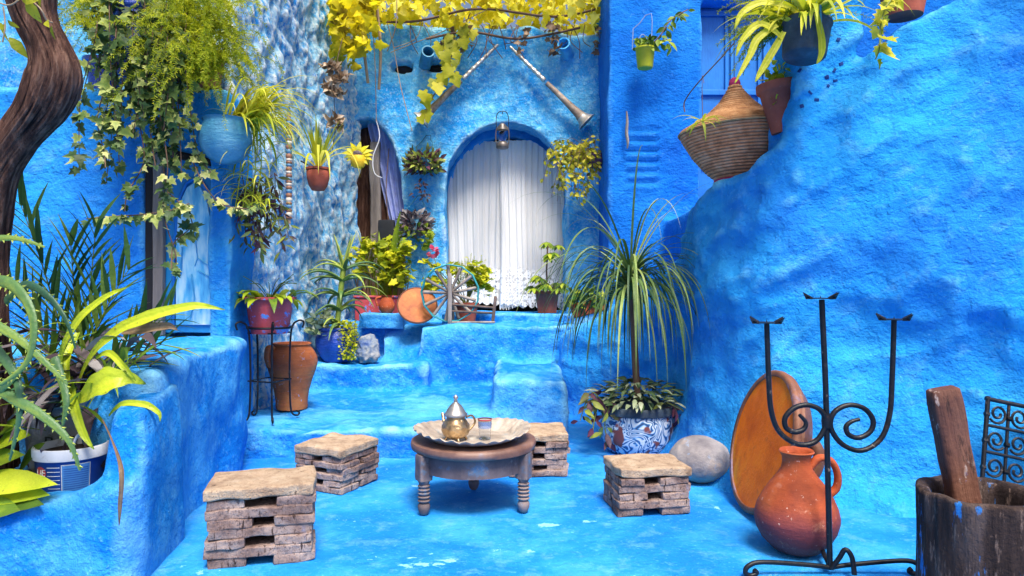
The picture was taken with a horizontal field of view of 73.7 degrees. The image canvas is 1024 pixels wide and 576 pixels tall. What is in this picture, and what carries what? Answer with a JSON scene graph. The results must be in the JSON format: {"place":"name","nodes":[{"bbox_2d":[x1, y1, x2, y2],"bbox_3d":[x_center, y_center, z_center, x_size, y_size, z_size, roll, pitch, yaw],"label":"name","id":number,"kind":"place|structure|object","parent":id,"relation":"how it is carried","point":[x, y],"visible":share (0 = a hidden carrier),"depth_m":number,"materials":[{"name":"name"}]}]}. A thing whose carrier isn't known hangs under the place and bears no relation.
{"place":"outdoors","nodes":[
{"label":"outdoors","id":0,"kind":"place"},
{"bbox_2d":[382,0,595,35],"label":"sky","id":1,"kind":"structure","parent":0,"point":[466,5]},
{"bbox_2d":[151,414,915,575],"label":"floor","id":2,"kind":"structure","parent":0,"point":[571,524],"depth_m":3.33,"materials":[{"name":"blue paint"}]},
{"bbox_2d":[0,384,184,575],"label":"planter wall","id":3,"kind":"structure","parent":2,"relation":"on","point":[81,532],"depth_m":2.74,"materials":[{"name":"paint"}]},
{"bbox_2d":[0,419,105,516],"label":"broadleaf plant","id":4,"kind":"object","parent":3,"relation":"on","point":[20,489],"visible":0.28,"depth_m":2.78,"materials":[{"name":"green plant"}]},
{"bbox_2d":[31,434,108,491],"bbox_3d":[-1.946,0.766,3.020,0.298,0.301,0.298,0,0,0],"label":"paint bucket","id":5,"kind":"object","parent":3,"relation":"in","point":[55,462],"visible":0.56,"depth_m":2.91,"materials":[{"name":"plastic"}]},
{"bbox_2d":[0,173,224,524],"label":"potted plants","id":6,"kind":"object","parent":3,"relation":"on","point":[106,375],"visible":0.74,"depth_m":3.17,"materials":[{"name":"green plant"}]},
{"bbox_2d":[0,0,82,469],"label":"vine tree","id":7,"kind":"object","parent":6,"relation":"in","point":[41,108],"visible":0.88,"depth_m":2.82,"materials":[{"name":"brown plant"}]},
{"bbox_2d":[0,233,82,470],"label":"toothed aloe","id":8,"kind":"object","parent":6,"relation":"in","point":[16,398],"visible":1,"depth_m":2.60,"materials":[{"name":"green plant"}]},
{"bbox_2d":[0,87,254,417],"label":"flat wall","id":9,"kind":"structure","parent":2,"relation":"on","point":[230,265],"depth_m":4.97,"materials":[{"name":"blue paint"}]},
{"bbox_2d":[58,0,119,88],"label":"asparagus fern","id":10,"kind":"object","parent":9,"relation":"on","point":[81,19],"visible":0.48,"depth_m":4.67,"materials":[{"name":"green plant"}]},
{"bbox_2d":[62,0,262,277],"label":"ivy plant","id":11,"kind":"object","parent":9,"relation":"on","point":[140,100],"visible":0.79,"depth_m":4.56,"materials":[{"name":"green plant"}]},
{"bbox_2d":[165,159,210,332],"bbox_3d":[-2.360,-0.310,5.041,0.404,1.283,0.091,0,0,0],"label":"painted door","id":12,"kind":"structure","parent":9,"relation":"attached to","point":[192,284],"depth_m":5.02,"materials":[{"name":"paint"}]},
{"bbox_2d":[100,0,287,140],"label":"asparagus fern","id":13,"kind":"object","parent":9,"relation":"on","point":[210,58],"visible":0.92,"depth_m":4.46,"materials":[{"name":"green plant"}]},
{"bbox_2d":[198,75,321,226],"bbox_3d":[-1.774,-0.943,4.751,0.882,1.048,1.028,0,0,0],"label":"spider plant","id":14,"kind":"object","parent":9,"relation":"attached to","point":[219,143],"visible":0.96,"depth_m":4.60,"materials":[{"name":"green plant"}]},
{"bbox_2d":[229,173,299,263],"bbox_3d":[-1.875,-0.529,5.068,0.664,0.713,0.432,0,0,35],"label":"trailing plant","id":15,"kind":"object","parent":9,"relation":"on","point":[258,244],"visible":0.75,"depth_m":5.01,"materials":[{"name":"green plant"}]},
{"bbox_2d":[11,335,247,519],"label":"wall","id":16,"kind":"structure","parent":2,"relation":"on","point":[206,381],"depth_m":3.81,"materials":[{"name":"blue paint"}]},
{"bbox_2d":[202,466,316,568],"bbox_3d":[-1.127,1.027,3.092,0.464,0.357,0.322,0,0,-15],"label":"stool","id":17,"kind":"object","parent":2,"relation":"on","point":[258,512],"visible":1,"depth_m":2.97,"materials":[{"name":"beige stone"}]},
{"bbox_2d":[198,0,363,408],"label":"rough wall","id":18,"kind":"structure","parent":2,"relation":"on","point":[296,33],"depth_m":6.93,"materials":[{"name":"blue paint"}]},
{"bbox_2d":[0,0,124,88],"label":"wall","id":19,"kind":"structure","parent":18,"relation":"attached to","point":[13,63],"depth_m":5.39,"materials":[{"name":"blue paint"}]},
{"bbox_2d":[286,112,291,223],"bbox_3d":[-2.010,-1.080,6.150,0.056,1.000,0.055,0,0,0],"label":"beaded stick","id":20,"kind":"object","parent":18,"relation":"hanging from","point":[288,175],"visible":0.8,"depth_m":6.13,"materials":[{"name":"multicoloured wood"}]},
{"bbox_2d":[292,116,372,190],"bbox_3d":[-1.933,-1.320,6.564,1.027,0.731,1.003,0,0,0],"label":"hanging pot","id":21,"kind":"object","parent":18,"relation":"attached to","point":[318,174],"visible":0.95,"depth_m":6.66,"materials":[{"name":"ceramic"}]},
{"bbox_2d":[318,38,353,149],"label":"dried flowers","id":22,"kind":"object","parent":18,"relation":"hanging from","point":[331,87],"visible":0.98,"depth_m":7.08,"materials":[{"name":"brown plant"}]},
{"bbox_2d":[342,142,373,168],"bbox_3d":[-1.728,-1.473,7.625,0.370,0.322,0.180,0,0,18],"label":"sunflower","id":23,"kind":"object","parent":18,"relation":"attached to","point":[360,158],"visible":0.91,"depth_m":7.58,"materials":[{"name":"yellow plant"}]},
{"bbox_2d":[326,0,485,129],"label":"dry vine","id":24,"kind":"object","parent":18,"relation":"attached to","point":[355,16],"visible":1,"depth_m":7.42,"materials":[{"name":"yellow plant"}]},
{"bbox_2d":[416,13,478,123],"bbox_3d":[-0.749,-2.561,7.925,0.736,1.333,0.183,0,0,0],"label":"vine spray","id":25,"kind":"object","parent":24,"relation":"attached to","point":[450,47],"visible":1,"depth_m":7.91,"materials":[{"name":"yellow plant"}]},
{"bbox_2d":[293,432,379,493],"bbox_3d":[-1.075,1.069,4.201,0.384,0.278,0.371,0,0,27],"label":"stool","id":26,"kind":"object","parent":2,"relation":"on","point":[342,463],"visible":0.88,"depth_m":4.08,"materials":[{"name":"beige stone"}]},
{"bbox_2d":[243,319,582,458],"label":"plaster steps","id":27,"kind":"structure","parent":2,"relation":"on","point":[402,386],"depth_m":6.38,"materials":[{"name":"blue paint"}]},
{"bbox_2d":[235,319,304,423],"bbox_3d":[-1.845,0.621,5.165,0.443,0.753,0.418,0,0,0],"label":"pot stand","id":28,"kind":"object","parent":27,"relation":"on","point":[272,328],"visible":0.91,"depth_m":5.09,"materials":[{"name":"black metal"}]},
{"bbox_2d":[234,274,319,333],"bbox_3d":[-1.846,0.119,5.202,0.657,0.451,0.667,0,0,38],"label":"potted succulent","id":29,"kind":"object","parent":28,"relation":"on","point":[268,310],"visible":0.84,"depth_m":5.07,"materials":[{"name":"ceramic"}]},
{"bbox_2d":[264,341,317,410],"bbox_3d":[-1.830,0.728,5.681,0.408,0.545,0.409,0,0,0],"label":"clay pot","id":30,"kind":"object","parent":27,"relation":"on","point":[304,360],"visible":0.91,"depth_m":5.55,"materials":[{"name":"ceramic"}]},
{"bbox_2d":[299,231,387,362],"bbox_3d":[-1.741,0.075,7.017,0.920,1.350,0.696,0,0,-22],"label":"potted aloe","id":31,"kind":"object","parent":27,"relation":"on","point":[335,341],"visible":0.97,"depth_m":6.87,"materials":[{"name":"plant"}]},
{"bbox_2d":[356,333,379,362],"bbox_3d":[-1.470,0.613,6.979,0.254,0.293,0.230,0,0,0],"label":"white stone","id":32,"kind":"object","parent":27,"relation":"on","point":[367,351],"visible":1,"depth_m":6.90,"materials":[{"name":"white stone"}]},
{"bbox_2d":[369,141,381,294],"bbox_3d":[-1.679,-0.696,8.399,0.152,2.209,0.101,0,0,0],"label":"door jamb","id":33,"kind":"object","parent":27,"relation":"on","point":[375,215],"depth_m":8.36,"materials":[{"name":"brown wood"}]},
{"bbox_2d":[342,210,416,320],"bbox_3d":[-1.534,-0.251,7.705,0.944,1.261,0.580,0,0,0],"label":"planter box","id":34,"kind":"object","parent":27,"relation":"on","point":[395,277],"visible":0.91,"depth_m":7.72,"materials":[{"name":"red paint"}]},
{"bbox_2d":[359,312,405,328],"bbox_3d":[-1.421,0.359,7.510,0.492,0.178,0.236,0,0,0],"label":"ledge","id":35,"kind":"object","parent":27,"relation":"on","point":[372,320],"visible":0.87,"depth_m":7.40,"materials":[{"name":"blue paint"}]},
{"bbox_2d":[375,295,394,312],"bbox_3d":[-1.383,0.180,7.513,0.180,0.200,0.194,0,0,25],"label":"clay pitcher","id":36,"kind":"object","parent":35,"relation":"on","point":[386,305],"visible":0.9,"depth_m":7.46,"materials":[{"name":"ceramic"}]},
{"bbox_2d":[397,287,437,323],"bbox_3d":[-1.006,0.184,7.283,0.426,0.388,0.267,0,0,0],"label":"orange dish","id":37,"kind":"object","parent":27,"relation":"on","point":[411,308],"visible":0.91,"depth_m":7.25,"materials":[{"name":"ceramic"}]},
{"bbox_2d":[417,244,494,320],"bbox_3d":[-0.595,-0.047,7.451,0.852,0.853,0.417,0,0,0],"label":"potted geranium","id":38,"kind":"object","parent":27,"relation":"on","point":[482,277],"visible":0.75,"depth_m":7.41,"materials":[{"name":"plant"}]},
{"bbox_2d":[420,264,496,323],"bbox_3d":[-0.554,0.069,7.137,0.798,0.645,0.271,0,0,0],"label":"spinning wheel","id":39,"kind":"object","parent":27,"relation":"on","point":[450,294],"visible":0.98,"depth_m":7.12,"materials":[{"name":"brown wood"}]},
{"bbox_2d":[442,310,570,323],"bbox_3d":[0.196,0.394,8.160,2.018,0.243,0.903,0,0,0],"label":"threshold","id":40,"kind":"object","parent":27,"relation":"on","point":[529,316],"visible":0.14,"depth_m":7.72,"materials":[{"name":"blue paint"}]},
{"bbox_2d":[524,242,567,312],"bbox_3d":[0.399,-0.121,7.885,0.572,0.811,0.567,0,0,0],"label":"potted schefflera","id":41,"kind":"object","parent":40,"relation":"on","point":[540,300],"visible":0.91,"depth_m":7.80,"materials":[{"name":"plant"}]},
{"bbox_2d":[564,284,606,323],"bbox_3d":[0.765,0.174,6.991,0.474,0.452,0.364,0,0,0],"label":"potted plant","id":42,"kind":"object","parent":27,"relation":"on","point":[592,311],"visible":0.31,"depth_m":6.96,"materials":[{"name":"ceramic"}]},
{"bbox_2d":[410,433,535,514],"bbox_3d":[-0.214,1.018,3.800,0.696,0.365,0.696,0,0,0],"label":"table","id":43,"kind":"object","parent":2,"relation":"on","point":[473,465],"visible":0.92,"depth_m":3.57,"materials":[{"name":"brown wood"}]},
{"bbox_2d":[413,417,530,446],"bbox_3d":[-0.221,0.794,3.781,0.651,0.076,0.655,0,0,0],"label":"tray","id":44,"kind":"object","parent":43,"relation":"on","point":[504,430],"visible":0.84,"depth_m":3.82,"materials":[{"name":"metal"}]},
{"bbox_2d":[441,395,475,442],"bbox_3d":[-0.315,0.702,3.714,0.202,0.251,0.179,0,0,12],"label":"teapot","id":45,"kind":"object","parent":44,"relation":"on","point":[455,424],"visible":0.98,"depth_m":3.65,"materials":[{"name":"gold metal"}]},
{"bbox_2d":[478,417,491,439],"bbox_3d":[-0.148,0.767,3.720,0.079,0.110,0.079,0,0,0],"label":"tea glass","id":46,"kind":"object","parent":44,"relation":"on","point":[484,425],"visible":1,"depth_m":3.69,"materials":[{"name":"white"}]},
{"bbox_2d":[354,24,599,321],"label":"arched wall","id":47,"kind":"structure","parent":2,"relation":"on","point":[463,120],"depth_m":8.21,"materials":[{"name":"blue paint"}]},
{"bbox_2d":[356,129,402,294],"bbox_3d":[-1.746,-0.700,8.579,0.856,2.612,0.090,0,0,0],"label":"old wooden door","id":48,"kind":"structure","parent":47,"relation":"in","point":[362,203],"depth_m":8.55,"materials":[{"name":"brown wood"}]},
{"bbox_2d":[372,122,394,240],"bbox_3d":[-1.536,-1.275,8.199,0.233,1.442,0.254,0,0,0],"label":"meter box","id":49,"kind":"object","parent":47,"relation":"hanging from","point":[386,228],"visible":0.78,"depth_m":8.23,"materials":[{"name":"plastic"}]},
{"bbox_2d":[368,123,403,255],"bbox_3d":[-1.560,-1.275,8.460,0.520,1.750,0.060,0,0,0],"label":"doorway curtain","id":50,"kind":"object","parent":47,"relation":"hanging from","point":[395,204],"visible":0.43,"depth_m":8.46,"materials":[{"name":"purple fabric"}]},
{"bbox_2d":[394,195,435,250],"bbox_3d":[-1.139,-0.767,8.025,0.511,0.671,0.450,0,0,0],"label":"wall basket","id":51,"kind":"object","parent":47,"relation":"attached to","point":[414,223],"depth_m":7.95,"materials":[{"name":"purple plant"}]},
{"bbox_2d":[401,135,446,202],"bbox_3d":[-1.042,-1.413,8.032,0.554,0.834,0.431,0,0,0],"label":"wall basket","id":52,"kind":"object","parent":47,"relation":"attached to","point":[414,162],"depth_m":7.97,"materials":[{"name":"green plant"}]},
{"bbox_2d":[413,44,498,127],"bbox_3d":[-0.662,-2.394,8.060,1.009,1.002,0.247,0,0,0],"label":"long horn","id":53,"kind":"object","parent":47,"relation":"attached to","point":[439,101],"visible":0.87,"depth_m":8.06,"materials":[{"name":"silver metal"}]},
{"bbox_2d":[373,0,601,58],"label":"grapevine","id":54,"kind":"object","parent":47,"relation":"attached to","point":[446,17],"visible":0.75,"depth_m":8.03,"materials":[{"name":"yellow plant"}]},
{"bbox_2d":[495,111,509,149],"bbox_3d":[-0.120,-1.862,8.031,0.149,0.445,0.176,0,0,-36],"label":"oil lantern","id":55,"kind":"object","parent":47,"relation":"hanging from","point":[502,129],"visible":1,"depth_m":7.99,"materials":[{"name":"grey metal"}]},
{"bbox_2d":[447,140,564,309],"bbox_3d":[-0.068,-0.790,8.630,1.526,2.140,0.106,0,0,0],"label":"lace curtain","id":56,"kind":"object","parent":47,"relation":"hanging from","point":[498,227],"visible":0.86,"depth_m":8.61,"materials":[{"name":"white fabric"}]},
{"bbox_2d":[509,46,593,129],"bbox_3d":[0.469,-2.372,8.060,1.003,1.002,0.246,0,0,0],"label":"long horn","id":57,"kind":"object","parent":47,"relation":"attached to","point":[583,118],"visible":0.99,"depth_m":8.05,"materials":[{"name":"silver metal"}]},
{"bbox_2d":[540,135,601,205],"bbox_3d":[0.702,-1.340,7.747,0.758,0.838,0.444,0,0,0],"label":"hanging plant","id":58,"kind":"object","parent":47,"relation":"attached to","point":[590,158],"depth_m":7.72,"materials":[{"name":"green plant"}]},
{"bbox_2d":[510,422,569,477],"bbox_3d":[0.166,1.063,4.518,0.400,0.287,0.384,0,0,-2],"label":"cork stool","id":59,"kind":"object","parent":2,"relation":"on","point":[550,450],"visible":0.5,"depth_m":4.35,"materials":[{"name":"beige stone"}]},
{"bbox_2d":[515,145,710,454],"bbox_3d":[0.854,0.161,5.023,1.815,2.079,1.910,0,0,0],"label":"ponytail palm","id":60,"kind":"object","parent":2,"relation":"on","point":[636,422],"visible":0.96,"depth_m":4.84,"materials":[{"name":"plant"}]},
{"bbox_2d":[603,452,690,515],"bbox_3d":[0.734,1.073,3.752,0.413,0.267,0.336,0,0,-8],"label":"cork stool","id":61,"kind":"object","parent":2,"relation":"on","point":[635,485],"visible":1,"depth_m":3.61,"materials":[{"name":"beige stone"}]},
{"bbox_2d":[669,435,729,483],"bbox_3d":[1.172,1.068,4.261,0.384,0.290,0.333,0,0,0],"label":"boulder","id":62,"kind":"object","parent":2,"relation":"on","point":[704,459],"visible":0.77,"depth_m":4.14,"materials":[{"name":"stone"}]},
{"bbox_2d":[729,370,824,514],"bbox_3d":[1.378,0.816,3.638,0.306,0.751,0.781,0,0,0],"label":"clay dish","id":63,"kind":"object","parent":2,"relation":"on","point":[757,443],"visible":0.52,"depth_m":3.62,"materials":[{"name":"orange ceramic"}]},
{"bbox_2d":[558,0,1023,517],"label":"stair parapet","id":64,"kind":"structure","parent":2,"relation":"on","point":[866,189],"depth_m":3.85,"materials":[{"name":"blue paint"}]},
{"bbox_2d":[678,77,768,181],"bbox_3d":[1.557,-1.081,4.722,0.806,0.748,0.809,0,0,0],"label":"straw basket","id":65,"kind":"object","parent":64,"relation":"on","point":[735,142],"visible":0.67,"depth_m":4.49,"materials":[{"name":"wicker"}]},
{"bbox_2d":[756,60,791,135],"bbox_3d":[1.664,-1.185,4.260,0.271,0.451,0.269,0,0,0],"label":"red clay pot","id":66,"kind":"object","parent":64,"relation":"on","point":[773,92],"visible":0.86,"depth_m":4.19,"materials":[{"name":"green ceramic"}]},
{"bbox_2d":[716,0,914,82],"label":"spider plant","id":67,"kind":"object","parent":64,"relation":"hanging from","point":[801,29],"visible":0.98,"depth_m":3.74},
{"bbox_2d":[673,42,734,139],"bbox_3d":[1.247,-1.188,4.218,0.360,0.473,0.472,0,0,-39],"label":"spider offshoot","id":68,"kind":"object","parent":67,"relation":"hanging from","point":[703,119],"visible":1,"depth_m":4.29,"materials":[{"name":"green plant"}]},
{"bbox_2d":[868,0,925,69],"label":"orange pot","id":69,"kind":"object","parent":64,"relation":"on","point":[895,11],"visible":1,"depth_m":3.73,"materials":[{"name":"ceramic"}]},
{"bbox_2d":[754,446,841,556],"bbox_3d":[1.309,0.970,3.132,0.383,0.456,0.372,0,0,0],"label":"clay jug","id":70,"kind":"object","parent":2,"relation":"on","point":[790,512],"visible":0.93,"depth_m":3.02,"materials":[{"name":"ceramic"}]},
{"bbox_2d":[743,292,915,575],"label":"candle stand","id":71,"kind":"object","parent":2,"relation":"on","point":[827,428],"visible":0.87,"depth_m":2.87,"materials":[{"name":"black metal"}]},
{"bbox_2d":[915,475,1023,575],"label":"log mortar","id":72,"kind":"object","parent":2,"relation":"on","point":[955,537],"visible":0.92,"depth_m":2.33,"materials":[{"name":"brown wood"}]},
{"bbox_2d":[926,385,981,502],"bbox_3d":[1.642,0.680,2.510,0.113,0.657,0.070,-13,4,1],"label":"wooden pestle","id":73,"kind":"object","parent":72,"relation":"in","point":[950,428],"visible":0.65,"depth_m":2.48,"materials":[{"name":"brown wood"}]},
{"bbox_2d":[980,396,1023,485],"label":"iron grille","id":74,"kind":"object","parent":2,"relation":"on","point":[985,440],"visible":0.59,"depth_m":3.40,"materials":[{"name":"metal"}]},
{"label":"ground","id":75,"kind":"structure","parent":0,"visible":0},
{"bbox_2d":[596,0,954,310],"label":"house wall","id":76,"kind":"structure","parent":75,"relation":"on","point":[651,102],"depth_m":7.30,"materials":[{"name":"blue paint"}]},
{"bbox_2d":[625,111,628,148],"bbox_3d":[1.216,-1.671,7.216,0.042,0.396,0.060,0,0,0],"label":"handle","id":77,"kind":"object","parent":76,"relation":"attached to","point":[626,131],"visible":1,"depth_m":7.20,"materials":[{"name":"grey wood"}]},
{"bbox_2d":[632,8,694,70],"bbox_3d":[1.566,-2.584,7.042,0.672,0.634,0.288,0,0,0],"label":"lime bucket","id":78,"kind":"object","parent":76,"relation":"hanging from","point":[645,48],"visible":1,"depth_m":6.99,"materials":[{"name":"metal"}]},
{"bbox_2d":[698,9,774,198],"bbox_3d":[2.540,-1.900,7.545,1.020,2.360,0.091,0,0,0],"label":"panelled door","id":79,"kind":"structure","parent":76,"relation":"attached to","point":[715,83],"depth_m":7.53,"materials":[{"name":"paint"}]},
{"bbox_2d":[700,9,774,196],"bbox_3d":[2.540,-1.900,7.560,1.020,2.360,0.060,0,0,0],"label":"door leaf","id":80,"kind":"structure","parent":79,"relation":"in","point":[712,33],"depth_m":7.53,"materials":[{"name":"paint"}]}
]}

